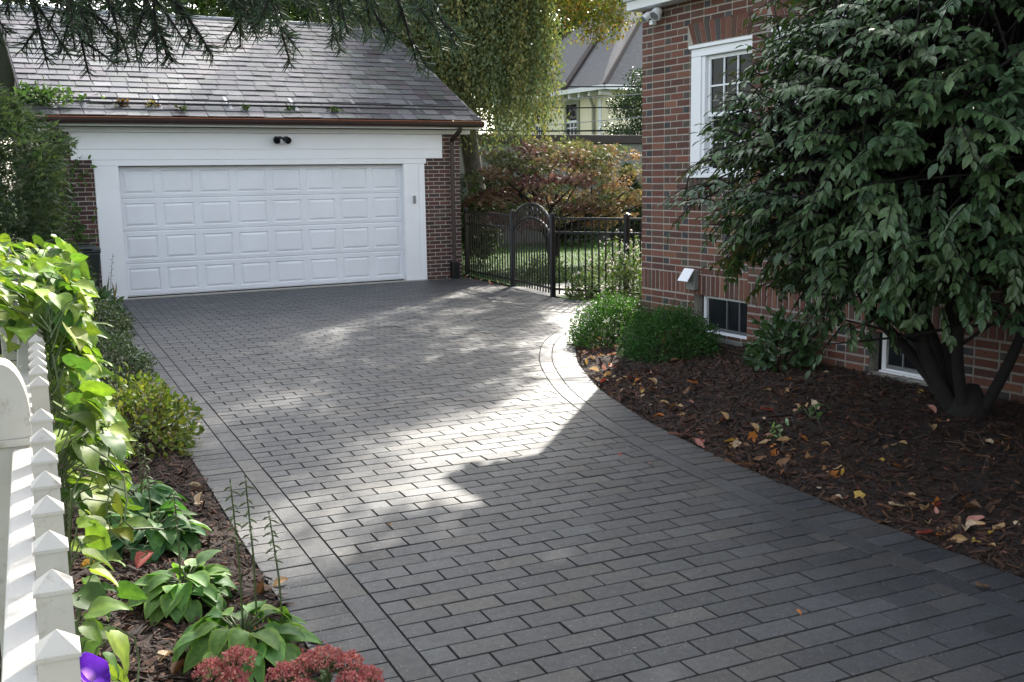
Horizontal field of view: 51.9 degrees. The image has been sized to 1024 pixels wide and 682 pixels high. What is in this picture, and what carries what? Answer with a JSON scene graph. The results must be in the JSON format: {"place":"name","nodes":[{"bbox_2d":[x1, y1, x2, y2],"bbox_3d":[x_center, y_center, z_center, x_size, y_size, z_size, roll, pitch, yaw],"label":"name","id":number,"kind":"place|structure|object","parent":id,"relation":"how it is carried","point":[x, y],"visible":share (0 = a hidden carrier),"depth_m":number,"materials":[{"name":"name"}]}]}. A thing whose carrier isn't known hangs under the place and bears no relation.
{"place":"outdoors","nodes":[
{"label":"outdoors","id":0,"kind":"place"},
{"bbox_2d":[1,197,564,350],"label":"ground","id":1,"kind":"structure","parent":0,"point":[485,280],"depth_m":19.71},
{"bbox_2d":[0,143,36,253],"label":"evergreen shrub","id":2,"kind":"object","parent":1,"relation":"on","point":[8,199],"visible":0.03,"depth_m":12.76,"materials":[{"name":"green plant"}]},
{"bbox_2d":[1,0,125,10],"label":"broad tree","id":3,"kind":"object","parent":1,"relation":"on","point":[15,3],"visible":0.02,"depth_m":25.06,"materials":[{"name":"green plant"}]},
{"bbox_2d":[0,314,332,681],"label":"mulch bed","id":4,"kind":"object","parent":1,"relation":"on","point":[149,633],"visible":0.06,"depth_m":4.93,"materials":[{"name":"brown wood"}]},
{"bbox_2d":[0,247,81,681],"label":"picket fence","id":5,"kind":"object","parent":4,"relation":"on","point":[39,640],"visible":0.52,"depth_m":2.00,"materials":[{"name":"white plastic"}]},
{"bbox_2d":[0,233,163,681],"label":"morning glory","id":6,"kind":"object","parent":5,"relation":"attached to","point":[52,291],"visible":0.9,"depth_m":3.51,"materials":[{"name":"green plant"}]},
{"bbox_2d":[0,83,98,354],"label":"evergreen hedge","id":7,"kind":"object","parent":4,"relation":"on","point":[44,157],"visible":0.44,"depth_m":9.91,"materials":[{"name":"green plant"}]},
{"bbox_2d":[72,242,100,288],"bbox_3d":[-6.453,-0.974,15.807,0.504,0.964,0.691,-6,10,-28],"label":"wheelie bin","id":8,"kind":"object","parent":4,"relation":"on","point":[94,251],"visible":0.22,"depth_m":15.59,"materials":[{"name":"black plastic"}]},
{"bbox_2d":[80,559,94,567],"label":"fallen leaf","id":9,"kind":"object","parent":4,"relation":"on","point":[85,561],"visible":0.27,"depth_m":5.02,"materials":[{"name":"plant"}]},
{"bbox_2d":[58,327,157,387],"bbox_3d":[-4.022,0.126,10.338,0.984,0.542,2.133,-6,10,-28],"label":"shrub","id":10,"kind":"object","parent":4,"relation":"on","point":[135,358],"visible":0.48,"depth_m":10.09,"materials":[{"name":"green plant"}]},
{"bbox_2d":[91,285,128,313],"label":"shrub","id":11,"kind":"object","parent":4,"relation":"on","point":[104,294],"visible":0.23,"depth_m":15.03,"materials":[{"name":"green plant"}]},
{"bbox_2d":[85,297,137,340],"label":"shrub","id":12,"kind":"object","parent":4,"relation":"on","point":[110,312],"visible":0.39,"depth_m":12.96,"materials":[{"name":"green plant"}]},
{"bbox_2d":[135,550,152,568],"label":"fallen leaf","id":13,"kind":"object","parent":4,"relation":"on","point":[139,561],"visible":0.94,"depth_m":4.93,"materials":[{"name":"plant"}]},
{"bbox_2d":[84,362,204,460],"bbox_3d":[-2.706,0.482,7.484,1.002,0.657,1.440,-6,10,-28],"label":"azalea shrub","id":14,"kind":"object","parent":4,"relation":"on","point":[151,421],"visible":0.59,"depth_m":7.38,"materials":[{"name":"green plant"}]},
{"bbox_2d":[104,420,188,524],"bbox_3d":[-2.060,0.734,5.777,0.547,0.615,0.530,-6,10,-28],"label":"hosta","id":15,"kind":"object","parent":4,"relation":"on","point":[160,493],"visible":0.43,"depth_m":5.71,"materials":[{"name":"green plant"}]},
{"bbox_2d":[107,452,212,562],"bbox_3d":[-1.800,0.833,5.267,0.562,0.621,0.530,-6,10,-28],"label":"hosta","id":16,"kind":"object","parent":4,"relation":"on","point":[157,542],"visible":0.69,"depth_m":5.18,"materials":[{"name":"green plant"}]},
{"bbox_2d":[157,650,170,661],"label":"fallen leaf","id":17,"kind":"object","parent":4,"relation":"on","point":[162,652],"visible":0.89,"depth_m":4.02,"materials":[{"name":"plant"}]},
{"bbox_2d":[170,658,184,674],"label":"fallen leaf","id":18,"kind":"object","parent":4,"relation":"on","point":[177,665],"visible":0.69,"depth_m":3.90,"materials":[{"name":"plant"}]},
{"bbox_2d":[127,489,236,626],"bbox_3d":[-1.430,0.939,4.546,0.497,0.580,0.476,-6,10,-28],"label":"hosta","id":19,"kind":"object","parent":4,"relation":"on","point":[177,601],"visible":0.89,"depth_m":4.48,"materials":[{"name":"green plant"}]},
{"bbox_2d":[189,481,201,486],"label":"fallen leaf","id":20,"kind":"object","parent":4,"relation":"on","point":[194,483],"visible":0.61,"depth_m":6.43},
{"bbox_2d":[193,491,202,503],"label":"fallen leaf","id":21,"kind":"object","parent":4,"relation":"on","point":[196,497],"visible":1,"depth_m":6.02,"materials":[{"name":"plant"}]},
{"bbox_2d":[191,643,256,681],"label":"sedum","id":22,"kind":"object","parent":4,"relation":"on","point":[233,667],"visible":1,"depth_m":3.39,"materials":[{"name":"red plant"}]},
{"bbox_2d":[171,474,322,681],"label":"hosta","id":23,"kind":"object","parent":4,"relation":"on","point":[208,635],"visible":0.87,"depth_m":3.99,"materials":[{"name":"green plant"}]},
{"bbox_2d":[256,579,263,594],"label":"fallen leaf","id":24,"kind":"object","parent":4,"relation":"on","point":[259,588],"visible":0.99,"depth_m":4.72,"materials":[{"name":"plant"}]},
{"bbox_2d":[264,648,324,681],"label":"sedum","id":25,"kind":"object","parent":4,"relation":"on","point":[285,666],"visible":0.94,"depth_m":3.38,"materials":[{"name":"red plant"}]},
{"bbox_2d":[302,640,384,681],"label":"sedum","id":26,"kind":"object","parent":4,"relation":"on","point":[349,673],"visible":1,"depth_m":3.38,"materials":[{"name":"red plant"}]},
{"bbox_2d":[101,0,348,23],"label":"broad tree","id":27,"kind":"object","parent":1,"relation":"on","point":[205,6],"visible":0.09,"depth_m":29.18,"materials":[{"name":"green plant"}]},
{"bbox_2d":[0,0,474,83],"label":"spruce tree","id":28,"kind":"object","parent":1,"relation":"on","point":[85,11],"visible":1,"depth_m":2.75,"materials":[{"name":"green plant"}]},
{"bbox_2d":[0,4,484,299],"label":"brick garage","id":29,"kind":"structure","parent":1,"relation":"on","point":[214,187],"depth_m":18.11,"materials":[{"name":"white paint"}]},
{"bbox_2d":[10,75,116,244],"bbox_3d":[-6.966,-2.405,16.398,1.024,3.430,1.418,8,12,44],"label":"climbing vine","id":30,"kind":"object","parent":29,"relation":"attached to","point":[33,94],"visible":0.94,"depth_m":16.12,"materials":[{"name":"green plant"}]},
{"bbox_2d":[115,98,128,105],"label":"leaf clump","id":31,"kind":"object","parent":29,"relation":"on","point":[122,100],"visible":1,"depth_m":16.49,"materials":[{"name":"plant"}]},
{"bbox_2d":[145,100,161,106],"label":"leaf clump","id":32,"kind":"object","parent":29,"relation":"on","point":[154,105],"visible":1,"depth_m":16.68,"materials":[{"name":"plant"}]},
{"bbox_2d":[174,104,187,110],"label":"leaf clump","id":33,"kind":"object","parent":29,"relation":"on","point":[183,107],"visible":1,"depth_m":16.80,"materials":[{"name":"plant"}]},
{"bbox_2d":[241,103,249,110],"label":"leaf clump","id":34,"kind":"object","parent":29,"relation":"on","point":[247,107],"visible":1,"depth_m":17.36,"materials":[{"name":"plant"}]},
{"bbox_2d":[118,164,403,297],"bbox_3d":[-4.142,-1.954,18.078,4.876,2.112,0.031,-6,10,-28],"label":"garage door","id":35,"kind":"structure","parent":29,"relation":"in","point":[195,229],"depth_m":17.96,"materials":[{"name":"white paint"}]},
{"bbox_2d":[273,136,290,143],"bbox_3d":[-3.884,-3.389,17.738,0.309,0.136,0.171,-6,10,-28],"label":"flood light","id":36,"kind":"object","parent":29,"relation":"attached to","point":[281,139],"visible":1,"depth_m":17.72,"materials":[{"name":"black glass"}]},
{"bbox_2d":[328,106,342,111],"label":"leaf clump","id":37,"kind":"object","parent":29,"relation":"on","point":[334,109],"visible":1,"depth_m":18.08,"materials":[{"name":"plant"}]},
{"bbox_2d":[123,279,427,299],"bbox_3d":[-4.074,-0.870,18.205,5.650,0.072,0.280,-6,10,-28],"label":"garage threshold","id":38,"kind":"object","parent":1,"relation":"on","point":[166,296],"visible":0.18,"depth_m":18.07,"materials":[{"name":"concrete"}]},
{"bbox_2d":[463,207,515,286],"bbox_3d":[-0.423,-1.708,19.000,0.087,1.354,2.225,-5,10,-24],"label":"metal fence","id":39,"kind":"object","parent":1,"relation":"on","point":[467,246],"visible":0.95,"depth_m":19.00,"materials":[{"name":"metal"}]},
{"bbox_2d":[0,0,588,190],"label":"sky","id":40,"kind":"structure","parent":0,"point":[28,0],"materials":[{"name":"white"}]},
{"bbox_2d":[462,239,641,301],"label":"lawn","id":41,"kind":"structure","parent":0,"point":[576,262],"depth_m":23.28,"materials":[{"name":"plant"}]},
{"bbox_2d":[341,0,569,253],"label":"weeping birch","id":42,"kind":"object","parent":41,"relation":"on","point":[509,38],"visible":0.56,"depth_m":23.04,"materials":[{"name":"green plant"}]},
{"bbox_2d":[460,182,508,262],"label":"dark shrub","id":43,"kind":"object","parent":41,"relation":"on","point":[473,190],"visible":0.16,"depth_m":22.89,"materials":[{"name":"green plant"}]},
{"bbox_2d":[460,174,529,230],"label":"dark shrub","id":44,"kind":"object","parent":41,"relation":"on","point":[464,184],"visible":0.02,"depth_m":27.98,"materials":[{"name":"green plant"}]},
{"bbox_2d":[517,253,573,283],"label":"flowering plant","id":45,"kind":"object","parent":41,"relation":"on","point":[563,270],"visible":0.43,"depth_m":18.98,"materials":[{"name":"green plant"}]},
{"bbox_2d":[459,134,641,244],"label":"stucco wall","id":46,"kind":"structure","parent":41,"relation":"on","point":[633,141],"depth_m":30.14,"materials":[{"name":"paint"}]},
{"bbox_2d":[460,136,641,263],"bbox_3d":[1.059,-2.926,22.107,4.494,2.720,3.308,-6,10,-28],"label":"japanese maple","id":47,"kind":"object","parent":41,"relation":"on","point":[534,165],"visible":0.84,"depth_m":21.42,"materials":[{"name":"red plant"}]},
{"bbox_2d":[546,0,594,46],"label":"broad tree","id":48,"kind":"object","parent":41,"relation":"on","point":[563,25],"visible":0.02,"depth_m":52.49,"materials":[{"name":"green plant"}]},
{"bbox_2d":[563,271,601,300],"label":"flowering plant","id":49,"kind":"object","parent":41,"relation":"on","point":[575,285],"visible":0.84,"depth_m":16.06,"materials":[{"name":"green plant"}]},
{"bbox_2d":[545,189,622,244],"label":"dark shrub","id":50,"kind":"object","parent":41,"relation":"on","point":[588,229],"visible":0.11,"depth_m":28.20,"materials":[{"name":"green plant"}]},
{"bbox_2d":[548,0,641,49],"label":"yellowing tree","id":51,"kind":"object","parent":41,"relation":"on","point":[596,15],"visible":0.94,"depth_m":23.08,"materials":[{"name":"yellow plant"}]},
{"bbox_2d":[549,212,641,298],"bbox_3d":[1.975,-1.200,15.501,3.364,1.354,0.105,5,11,34],"label":"metal fence","id":52,"kind":"object","parent":41,"relation":"on","point":[626,233],"visible":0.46,"depth_m":16.05,"materials":[{"name":"metal"}]},
{"bbox_2d":[577,229,641,291],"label":"flowering plant","id":53,"kind":"object","parent":41,"relation":"on","point":[610,257],"visible":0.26,"depth_m":17.23,"materials":[{"name":"green plant"}]},
{"bbox_2d":[599,243,641,305],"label":"flowering plant","id":54,"kind":"object","parent":41,"relation":"on","point":[626,263],"visible":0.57,"depth_m":15.24,"materials":[{"name":"green plant"}]},
{"bbox_2d":[598,66,642,134],"bbox_3d":[4.478,-6.292,34.713,3.301,5.383,3.105,-6,10,-28],"label":"holly tree","id":55,"kind":"object","parent":41,"relation":"on","point":[627,100],"visible":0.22,"depth_m":33.92,"materials":[{"name":"green plant"}]},
{"bbox_2d":[609,162,641,240],"bbox_3d":[3.275,-3.970,30.140,1.198,2.338,1.208,-6,10,-28],"label":"arborvitae","id":56,"kind":"object","parent":41,"relation":"on","point":[636,185],"visible":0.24,"depth_m":29.97,"materials":[{"name":"green plant"}]},
{"bbox_2d":[478,117,639,130],"bbox_3d":[2.193,-6.769,31.431,18.030,1.374,0.024,-2,9,-9],"label":"overhead wire","id":57,"kind":"object","parent":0,"point":[587,121],"visible":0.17,"depth_m":31.48,"materials":[{"name":"grey metal"}]},
{"bbox_2d":[479,129,641,131],"bbox_3d":[0.986,-6.839,33.632,17.032,0.303,0.053,-5,10,-25],"label":"overhead wire","id":58,"kind":"object","parent":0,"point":[567,130],"visible":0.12,"depth_m":34.06,"materials":[{"name":"black rubber"}]},
{"bbox_2d":[480,106,640,108],"bbox_3d":[1.339,-7.422,32.878,17.359,0.319,0.041,-4,9,-17],"label":"overhead wire","id":59,"kind":"object","parent":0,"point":[594,107],"visible":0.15,"depth_m":33.26,"materials":[{"name":"black rubber"}]},
{"bbox_2d":[479,2,642,134],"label":"cream house","id":60,"kind":"structure","parent":0,"point":[590,64],"depth_m":40.41,"materials":[{"name":"paint"}]},
{"bbox_2d":[534,105,544,133],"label":"window","id":61,"kind":"structure","parent":60,"relation":"in","point":[537,127],"depth_m":43.29,"materials":[{"name":"glass"}]},
{"bbox_2d":[564,100,579,134],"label":"window","id":62,"kind":"structure","parent":60,"relation":"in","point":[574,116],"depth_m":41.01,"materials":[{"name":"glass"}]},
{"bbox_2d":[484,86,641,86],"bbox_3d":[1.450,-8.018,32.564,17.265,0.348,0.041,-4,9,-19],"label":"overhead wire","id":63,"kind":"object","parent":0,"point":[600,86],"visible":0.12,"depth_m":33.03,"materials":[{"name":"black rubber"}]},
{"bbox_2d":[110,278,1023,681],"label":"driveway","id":64,"kind":"structure","parent":0,"point":[452,430],"depth_m":5.73,"materials":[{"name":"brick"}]},
{"bbox_2d":[107,255,116,301],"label":"grassy plant","id":65,"kind":"object","parent":64,"relation":"on","point":[114,292],"visible":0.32,"depth_m":15.75,"materials":[{"name":"green plant"}]},
{"bbox_2d":[273,577,287,586],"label":"fallen leaf","id":66,"kind":"object","parent":64,"relation":"on","point":[282,579],"visible":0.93,"depth_m":4.90,"materials":[{"name":"plant"}]},
{"bbox_2d":[975,581,991,586],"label":"fallen leaf","id":67,"kind":"object","parent":64,"relation":"on","point":[980,584],"visible":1,"depth_m":4.73,"materials":[{"name":"plant"}]},
{"bbox_2d":[493,93,641,103],"bbox_3d":[2.183,-7.460,31.323,18.029,1.174,0.024,-2,9,-9],"label":"overhead wire","id":68,"kind":"object","parent":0,"point":[596,97],"visible":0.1,"depth_m":31.41,"materials":[{"name":"grey metal"}]},
{"bbox_2d":[511,282,636,297],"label":"garden path","id":69,"kind":"structure","parent":0,"point":[528,289],"depth_m":17.56,"materials":[{"name":"concrete"}]},
{"bbox_2d":[512,202,549,292],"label":"garden gate","id":70,"kind":"structure","parent":69,"relation":"on","point":[515,223],"depth_m":17.25,"materials":[{"name":"metal"}]},
{"bbox_2d":[570,295,1023,577],"bbox_3d":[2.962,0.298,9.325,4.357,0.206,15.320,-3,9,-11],"label":"mulch bed","id":71,"kind":"object","parent":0,"point":[971,481],"visible":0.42,"depth_m":7.06,"materials":[{"name":"brown wood"}]},
{"bbox_2d":[562,288,654,350],"bbox_3d":[1.107,-0.236,11.637,1.130,0.734,1.143,-1,9,-1],"label":"boxwood shrub","id":72,"kind":"object","parent":71,"relation":"on","point":[594,316],"visible":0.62,"depth_m":11.47,"materials":[{"name":"green plant"}]},
{"bbox_2d":[615,298,724,364],"bbox_3d":[1.607,-0.094,10.529,1.175,0.685,1.259,-6,10,-28],"label":"boxwood shrub","id":73,"kind":"object","parent":71,"relation":"on","point":[672,320],"visible":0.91,"depth_m":10.34,"materials":[{"name":"green plant"}]},
{"bbox_2d":[693,437,704,447],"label":"fallen leaf","id":74,"kind":"object","parent":71,"relation":"on","point":[698,441],"visible":1,"depth_m":7.25,"materials":[{"name":"plant"}]},
{"bbox_2d":[721,412,728,418],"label":"fallen leaf","id":75,"kind":"object","parent":71,"relation":"on","point":[725,415],"visible":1,"depth_m":7.82,"materials":[{"name":"plant"}]},
{"bbox_2d":[733,440,741,446],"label":"fallen leaf","id":76,"kind":"object","parent":71,"relation":"on","point":[735,442],"visible":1,"depth_m":7.14,"materials":[{"name":"plant"}]},
{"bbox_2d":[747,431,757,440],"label":"fallen leaf","id":77,"kind":"object","parent":71,"relation":"on","point":[753,434],"visible":1,"depth_m":7.26,"materials":[{"name":"plant"}]},
{"bbox_2d":[750,423,758,431],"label":"fallen leaf","id":78,"kind":"object","parent":71,"relation":"on","point":[755,425],"visible":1,"depth_m":7.46,"materials":[{"name":"plant"}]},
{"bbox_2d":[754,455,766,459],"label":"fallen leaf","id":79,"kind":"object","parent":71,"relation":"on","point":[759,457],"visible":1,"depth_m":6.85,"materials":[{"name":"plant"}]},
{"bbox_2d":[758,418,788,438],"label":"seedling","id":80,"kind":"object","parent":71,"relation":"on","point":[781,429],"visible":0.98,"depth_m":7.29,"materials":[{"name":"green plant"}]},
{"bbox_2d":[770,448,778,455],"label":"fallen leaf","id":81,"kind":"object","parent":71,"relation":"on","point":[773,451],"visible":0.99,"depth_m":6.95,"materials":[{"name":"plant"}]},
{"bbox_2d":[740,305,821,372],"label":"shrub","id":82,"kind":"object","parent":71,"relation":"on","point":[791,332],"depth_m":9.27,"materials":[{"name":"green plant"}]},
{"bbox_2d":[776,457,790,465],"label":"fallen leaf","id":83,"kind":"object","parent":71,"relation":"on","point":[781,461],"visible":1,"depth_m":6.68,"materials":[{"name":"plant"}]},
{"bbox_2d":[777,436,790,441],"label":"fallen leaf","id":84,"kind":"object","parent":71,"relation":"on","point":[785,438],"visible":0.96,"depth_m":7.20,"materials":[{"name":"plant"}]},
{"bbox_2d":[794,403,830,418],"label":"seedling","id":85,"kind":"object","parent":71,"relation":"on","point":[817,405],"visible":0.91,"depth_m":7.64,"materials":[{"name":"green plant"}]},
{"bbox_2d":[811,399,819,409],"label":"fallen leaf","id":86,"kind":"object","parent":71,"relation":"on","point":[813,402],"visible":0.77,"depth_m":7.84,"materials":[{"name":"plant"}]},
{"bbox_2d":[829,495,839,502],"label":"fallen leaf","id":87,"kind":"object","parent":71,"relation":"on","point":[834,497],"visible":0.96,"depth_m":6.02,"materials":[{"name":"plant"}]},
{"bbox_2d":[830,470,840,477],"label":"fallen leaf","id":88,"kind":"object","parent":71,"relation":"on","point":[833,473],"visible":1,"depth_m":6.41,"materials":[{"name":"plant"}]},
{"bbox_2d":[657,0,1023,418],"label":"burning bush","id":89,"kind":"object","parent":71,"relation":"on","point":[894,151],"visible":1,"depth_m":6.26,"materials":[{"name":"green plant"}]},
{"bbox_2d":[854,490,865,497],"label":"fallen leaf","id":90,"kind":"object","parent":71,"relation":"on","point":[858,493],"visible":1,"depth_m":5.99,"materials":[{"name":"plant"}]},
{"bbox_2d":[907,500,918,506],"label":"fallen leaf","id":91,"kind":"object","parent":71,"relation":"on","point":[911,503],"visible":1,"depth_m":5.85,"materials":[{"name":"plant"}]},
{"bbox_2d":[919,503,928,510],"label":"fallen leaf","id":92,"kind":"object","parent":71,"relation":"on","point":[924,507],"visible":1,"depth_m":5.78,"materials":[{"name":"plant"}]},
{"bbox_2d":[915,529,933,533],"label":"fallen leaf","id":93,"kind":"object","parent":71,"relation":"on","point":[926,531],"visible":1,"depth_m":5.42,"materials":[{"name":"plant"}]},
{"bbox_2d":[928,405,936,413],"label":"fallen leaf","id":94,"kind":"object","parent":71,"relation":"on","point":[933,408],"visible":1,"depth_m":7.49,"materials":[{"name":"plant"}]},
{"bbox_2d":[950,534,967,542],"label":"fallen leaf","id":95,"kind":"object","parent":71,"relation":"on","point":[959,538],"visible":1,"depth_m":5.29,"materials":[{"name":"plant"}]},
{"bbox_2d":[958,447,969,451],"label":"fallen leaf","id":96,"kind":"object","parent":71,"relation":"on","point":[965,449],"visible":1,"depth_m":6.55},
{"bbox_2d":[965,520,977,525],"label":"fallen leaf","id":97,"kind":"object","parent":71,"relation":"on","point":[971,522],"visible":1,"depth_m":5.46,"materials":[{"name":"plant"}]},
{"bbox_2d":[965,500,981,507],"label":"fallen leaf","id":98,"kind":"object","parent":71,"relation":"on","point":[973,503],"visible":1,"depth_m":5.68,"materials":[{"name":"plant"}]},
{"bbox_2d":[965,515,984,520],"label":"fallen leaf","id":99,"kind":"object","parent":71,"relation":"on","point":[976,518],"visible":0.8,"depth_m":5.55,"materials":[{"name":"plant"}]},
{"bbox_2d":[992,522,1004,529],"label":"fallen leaf","id":100,"kind":"object","parent":71,"relation":"on","point":[999,525],"visible":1,"depth_m":5.44,"materials":[{"name":"plant"}]},
{"bbox_2d":[623,0,1023,403],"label":"brick house","id":101,"kind":"structure","parent":0,"point":[690,52],"depth_m":10.73,"materials":[{"name":"red brick"}]},
{"bbox_2d":[641,7,661,25],"bbox_3d":[1.494,-3.425,11.096,0.190,0.171,0.279,-6,10,-28],"label":"flood light","id":102,"kind":"object","parent":101,"relation":"attached to","point":[654,14],"visible":1,"depth_m":11.03,"materials":[{"name":"white paint"}]},
{"bbox_2d":[677,268,698,289],"bbox_3d":[1.843,-0.644,10.991,0.166,0.226,0.160,-6,10,-28],"label":"vent hood","id":103,"kind":"object","parent":101,"relation":"attached to","point":[689,277],"visible":1,"depth_m":10.96,"materials":[{"name":"grey paint"}]},
{"bbox_2d":[687,35,752,177],"bbox_3d":[2.142,-2.283,10.373,0.160,1.326,1.130,-6,10,-28],"label":"window frame","id":104,"kind":"structure","parent":101,"relation":"in","point":[710,60],"depth_m":10.59,"materials":[{"name":"white paint"}]},
{"bbox_2d":[702,295,747,346],"bbox_3d":[2.206,-0.213,10.714,0.155,0.470,0.980,-6,10,-28],"label":"basement window","id":105,"kind":"structure","parent":101,"relation":"in","point":[730,315],"depth_m":10.79,"materials":[{"name":"glass"}]},
{"bbox_2d":[771,15,864,174],"bbox_3d":[2.683,-2.096,9.121,0.160,1.326,1.150,-6,10,-28],"label":"window frame","id":106,"kind":"structure","parent":101,"relation":"in","point":[845,15],"depth_m":9.40,"materials":[{"name":"white paint"}]},
{"bbox_2d":[867,332,938,385],"bbox_3d":[3.235,0.141,8.598,0.155,0.430,0.710,-6,10,-28],"label":"basement window","id":107,"kind":"structure","parent":101,"relation":"in","point":[890,362],"depth_m":8.78,"materials":[{"name":"white paint"}]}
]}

